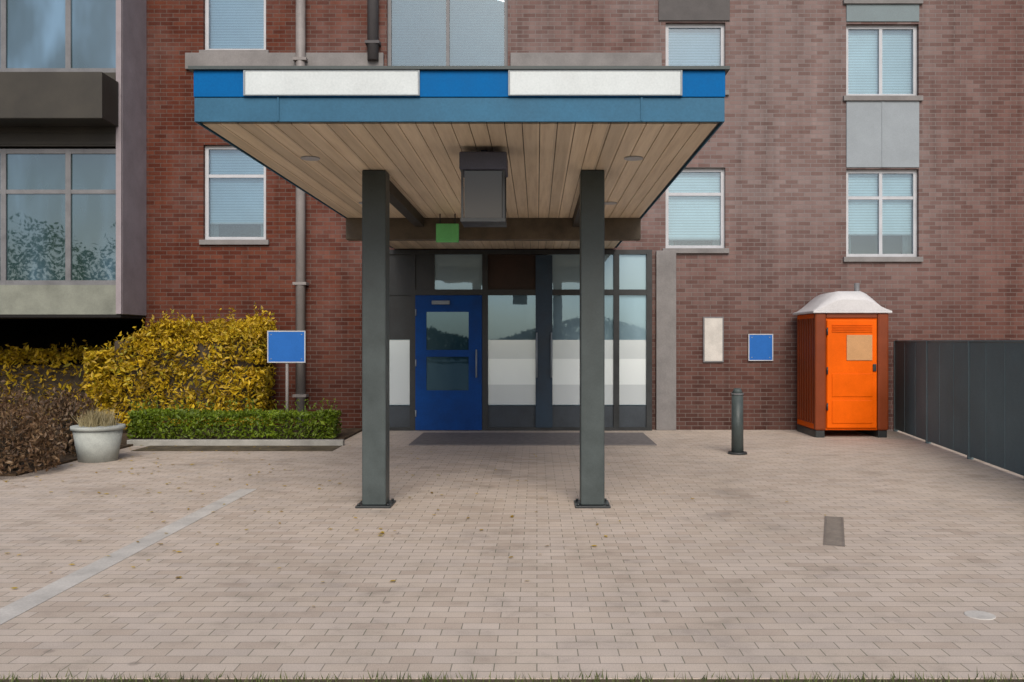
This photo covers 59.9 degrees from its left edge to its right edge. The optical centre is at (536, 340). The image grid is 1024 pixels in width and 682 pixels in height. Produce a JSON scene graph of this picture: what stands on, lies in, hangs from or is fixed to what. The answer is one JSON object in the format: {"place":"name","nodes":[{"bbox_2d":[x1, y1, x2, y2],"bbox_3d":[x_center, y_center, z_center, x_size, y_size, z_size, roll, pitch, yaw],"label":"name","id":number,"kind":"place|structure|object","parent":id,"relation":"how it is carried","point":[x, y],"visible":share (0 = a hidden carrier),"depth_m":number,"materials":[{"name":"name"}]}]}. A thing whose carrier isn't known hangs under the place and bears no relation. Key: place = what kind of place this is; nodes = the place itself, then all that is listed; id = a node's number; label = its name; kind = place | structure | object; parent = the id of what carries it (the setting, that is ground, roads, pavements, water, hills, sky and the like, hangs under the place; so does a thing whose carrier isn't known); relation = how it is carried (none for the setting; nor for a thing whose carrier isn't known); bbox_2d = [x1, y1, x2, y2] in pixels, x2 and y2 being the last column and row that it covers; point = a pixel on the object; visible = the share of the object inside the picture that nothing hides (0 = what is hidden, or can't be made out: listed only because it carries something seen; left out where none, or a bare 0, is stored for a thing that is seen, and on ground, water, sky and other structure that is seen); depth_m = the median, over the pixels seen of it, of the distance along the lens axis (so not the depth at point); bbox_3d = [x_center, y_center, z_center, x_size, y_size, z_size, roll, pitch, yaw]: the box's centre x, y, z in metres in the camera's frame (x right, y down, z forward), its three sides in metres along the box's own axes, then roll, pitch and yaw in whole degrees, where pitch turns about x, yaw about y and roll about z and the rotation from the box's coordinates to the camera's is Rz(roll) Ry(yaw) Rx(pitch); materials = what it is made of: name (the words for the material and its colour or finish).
{"place":"outdoors","nodes":[
{"label":"outdoors","id":0,"kind":"place"},
{"bbox_2d":[0,430,1023,678],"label":"pavement","id":1,"kind":"structure","parent":0,"point":[734,568],"depth_m":6.36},
{"bbox_2d":[0,444,132,475],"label":"planting bed","id":2,"kind":"object","parent":1,"relation":"on","point":[69,458],"visible":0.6,"depth_m":11.64,"materials":[{"name":"brown soil"}]},
{"bbox_2d":[0,378,55,443],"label":"dry shrub","id":3,"kind":"object","parent":2,"relation":"on","point":[18,396],"visible":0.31,"depth_m":13.41,"materials":[{"name":"brown plant"}]},
{"bbox_2d":[0,398,66,474],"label":"dry shrub","id":4,"kind":"object","parent":2,"relation":"on","point":[8,439],"visible":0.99,"depth_m":10.69,"materials":[{"name":"brown plant"}]},
{"bbox_2d":[14,387,101,456],"bbox_3d":[-6.637,1.120,12.499,1.280,0.972,1.303,0,0,0],"label":"dry shrub","id":5,"kind":"object","parent":2,"relation":"on","point":[73,407],"visible":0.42,"depth_m":12.33,"materials":[{"name":"brown plant"}]},
{"bbox_2d":[70,407,125,462],"bbox_3d":[-5.890,1.240,11.895,0.703,0.719,0.680,0,0,0],"label":"planter","id":6,"kind":"object","parent":1,"relation":"on","point":[97,437],"visible":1,"depth_m":11.70,"materials":[{"name":"concrete"}]},
{"bbox_2d":[0,489,256,624],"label":"paving strip","id":7,"kind":"object","parent":1,"relation":"on","point":[32,600],"visible":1,"depth_m":6.41,"materials":[{"name":"concrete"}]},
{"bbox_2d":[10,428,361,443],"bbox_3d":[-6.801,1.593,14.795,7.398,0.055,2.390,0,0,0],"label":"planting bed","id":8,"kind":"object","parent":1,"relation":"on","point":[345,433],"visible":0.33,"depth_m":14.88,"materials":[{"name":"brown soil"}]},
{"bbox_2d":[82,303,278,432],"bbox_3d":[-6.149,0.466,15.418,3.164,2.269,1.261,0,0,0],"label":"golden hedge","id":9,"kind":"object","parent":8,"relation":"on","point":[217,362],"visible":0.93,"depth_m":15.05,"materials":[{"name":"yellow plant"}]},
{"bbox_2d":[127,396,341,438],"bbox_3d":[-4.846,1.241,14.372,3.362,0.719,0.765,0,0,0],"label":"hedge","id":10,"kind":"object","parent":8,"relation":"on","point":[139,422],"visible":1,"depth_m":14.12,"materials":[{"name":"green plant"}]},
{"bbox_2d":[267,331,305,425],"bbox_3d":[-4.111,0.716,14.618,0.624,1.769,0.073,0,0,0],"label":"blue sign","id":11,"kind":"object","parent":8,"relation":"on","point":[287,347],"visible":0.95,"depth_m":14.59,"materials":[{"name":"metal"}]},
{"bbox_2d":[127,439,344,445],"bbox_3d":[-4.606,1.565,13.610,3.300,0.110,0.120,0,0,0],"label":"bed edging","id":12,"kind":"object","parent":1,"relation":"on","point":[238,442],"visible":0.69,"depth_m":13.55,"materials":[{"name":"concrete"}]},
{"bbox_2d":[132,446,340,450],"bbox_3d":[-4.433,1.607,13.223,2.928,0.026,0.645,0,0,0],"label":"gravel margin","id":13,"kind":"object","parent":1,"relation":"on","point":[240,448],"visible":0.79,"depth_m":13.18,"materials":[{"name":"gravel"}]},
{"bbox_2d":[3,443,787,588],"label":"fallen leaves","id":14,"kind":"object","parent":1,"relation":"on","point":[255,510],"visible":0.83,"depth_m":9.25,"materials":[{"name":"brown plant"}]},
{"bbox_2d":[188,66,729,507],"bbox_3d":[-0.584,-0.233,11.285,4.069,3.665,9.230,0,0,0],"label":"entrance canopy","id":15,"kind":"object","parent":1,"relation":"on","point":[600,158],"visible":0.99,"depth_m":7.74,"materials":[{"name":"paint"}]},
{"bbox_2d":[436,214,458,242],"bbox_3d":[-1.159,-1.465,11.530,0.294,0.370,0.060,0,0,0],"label":"exit sign","id":16,"kind":"object","parent":15,"relation":"hanging from","point":[447,233],"visible":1,"depth_m":11.50,"materials":[{"name":"green plastic"}]},
{"bbox_2d":[459,150,507,226],"bbox_3d":[-0.456,-1.329,7.700,0.400,0.639,0.400,0,0,0],"label":"hanging lantern","id":17,"kind":"object","parent":15,"relation":"hanging from","point":[484,174],"visible":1,"depth_m":7.54,"materials":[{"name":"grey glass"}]},
{"bbox_2d":[409,433,656,445],"bbox_3d":[-0.063,1.593,14.500,3.806,0.014,1.800,0,0,0],"label":"doormat","id":18,"kind":"object","parent":1,"relation":"on","point":[524,439],"visible":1,"depth_m":14.31,"materials":[{"name":"grey rubber"}]},
{"bbox_2d":[727,388,746,454],"bbox_3d":[2.842,1.135,12.600,0.279,0.930,0.279,0,0,0],"label":"bollard","id":19,"kind":"object","parent":1,"relation":"on","point":[737,442],"visible":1,"depth_m":12.53,"materials":[{"name":"metal"}]},
{"bbox_2d":[823,516,844,546],"bbox_3d":[2.508,1.603,7.500,0.160,0.018,1.200,0,0,18],"label":"drain grate","id":20,"kind":"object","parent":1,"relation":"on","point":[833,531],"visible":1,"depth_m":7.44,"materials":[{"name":"metal"}]},
{"bbox_2d":[793,283,891,437],"bbox_3d":[5.210,0.290,15.250,1.303,2.620,1.190,0,0,0],"label":"portable toilet","id":21,"kind":"object","parent":1,"relation":"on","point":[842,360],"visible":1,"depth_m":14.70,"materials":[{"name":"orange plastic"}]},
{"bbox_2d":[827,320,876,427],"bbox_3d":[5.210,0.545,14.699,0.823,1.790,0.058,0,0,0],"label":"door","id":22,"kind":"structure","parent":21,"relation":"in","point":[851,344],"depth_m":14.69,"materials":[{"name":"orange plastic"}]},
{"bbox_2d":[893,340,1023,475],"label":"panel fence","id":23,"kind":"object","parent":1,"relation":"on","point":[965,397],"visible":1,"depth_m":12.18,"materials":[{"name":"grey metal"}]},
{"bbox_2d":[964,610,995,619],"bbox_3d":[2.582,1.607,5.180,0.168,0.025,0.168,0,0,0],"label":"utility cover","id":24,"kind":"object","parent":1,"relation":"on","point":[979,615],"visible":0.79,"depth_m":5.17,"materials":[{"name":"metal"}]},
{"bbox_2d":[0,679,1023,681],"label":"verge soil","id":25,"kind":"structure","parent":0,"point":[513,680],"depth_m":4.20,"materials":[{"name":"brown soil"}]},
{"bbox_2d":[0,668,1023,681],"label":"verge grass","id":26,"kind":"structure","parent":0,"point":[437,677],"depth_m":4.18,"materials":[{"name":"green plant"}]},
{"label":"ground","id":27,"kind":"structure","parent":0,"visible":0},
{"bbox_2d":[0,339,113,424],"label":"shaded hedge","id":28,"kind":"object","parent":27,"relation":"on","point":[38,377],"visible":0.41,"depth_m":16.80,"materials":[{"name":"yellow plant"}]},
{"bbox_2d":[0,0,1023,430],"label":"brick building","id":29,"kind":"structure","parent":27,"relation":"on","point":[874,148],"depth_m":16.00,"materials":[{"name":"brick"}]},
{"bbox_2d":[0,149,115,284],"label":"bay window","id":30,"kind":"structure","parent":29,"relation":"in","point":[58,206],"depth_m":15.11,"materials":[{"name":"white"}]},
{"bbox_2d":[0,0,115,71],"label":"bay window","id":31,"kind":"structure","parent":29,"relation":"in","point":[36,35],"depth_m":15.11,"materials":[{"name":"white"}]},
{"bbox_2d":[199,146,268,244],"bbox_3d":[-5.440,-2.655,16.215,1.246,1.855,0.550,0,0,0],"label":"window","id":32,"kind":"structure","parent":29,"relation":"in","point":[235,183],"depth_m":16.19,"materials":[{"name":"clear glass"}]},
{"bbox_2d":[199,0,268,52],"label":"window","id":33,"kind":"structure","parent":29,"relation":"in","point":[231,26],"depth_m":16.19,"materials":[{"name":"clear glass"}]},
{"bbox_2d":[388,0,507,65],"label":"window","id":34,"kind":"structure","parent":29,"relation":"in","point":[420,32],"depth_m":16.19,"materials":[{"name":"clear glass"}]},
{"bbox_2d":[415,295,481,429],"bbox_3d":[-1.575,0.387,15.838,1.190,2.402,0.125,0,0,0],"label":"door","id":35,"kind":"structure","parent":29,"relation":"in","point":[448,328],"depth_m":15.84,"materials":[{"name":"blue paint"}]},
{"bbox_2d":[662,168,728,253],"bbox_3d":[2.854,-2.374,16.215,1.195,1.599,0.550,0,0,0],"label":"window","id":36,"kind":"structure","parent":29,"relation":"in","point":[695,199],"depth_m":16.19,"materials":[{"name":"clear glass"}]},
{"bbox_2d":[666,24,728,95],"bbox_3d":[2.854,-5.075,16.071,1.195,1.319,0.262,0,0,0],"label":"window","id":37,"kind":"structure","parent":29,"relation":"in","point":[686,44],"depth_m":16.19,"materials":[{"name":"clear glass"}]},
{"bbox_2d":[703,317,723,361],"bbox_3d":[3.171,-0.025,15.976,0.370,0.817,0.044,0,0,0],"label":"notice board","id":38,"kind":"object","parent":29,"relation":"attached to","point":[713,339],"visible":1,"depth_m":15.95,"materials":[{"name":"stone"}]},
{"bbox_2d":[748,334,772,360],"bbox_3d":[4.019,0.115,15.962,0.444,0.484,0.020,0,0,0],"label":"blue sign","id":39,"kind":"object","parent":29,"relation":"attached to","point":[760,347],"visible":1,"depth_m":15.96,"materials":[{"name":"blue metal"}]},
{"bbox_2d":[843,25,922,100],"bbox_3d":[6.221,-5.011,16.071,1.426,1.396,0.262,0,0,0],"label":"window","id":40,"kind":"structure","parent":29,"relation":"in","point":[881,60],"depth_m":16.19,"materials":[{"name":"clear glass"}]},
{"bbox_2d":[843,170,922,261],"bbox_3d":[6.221,-2.284,16.215,1.426,1.727,0.550,0,0,0],"label":"window","id":41,"kind":"structure","parent":29,"relation":"in","point":[881,205],"depth_m":16.19,"materials":[{"name":"clear glass"}]},
{"bbox_2d":[843,0,922,4],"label":"window","id":42,"kind":"structure","parent":29,"relation":"in","point":[920,2],"depth_m":15.94,"materials":[{"name":"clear glass"}]}
]}

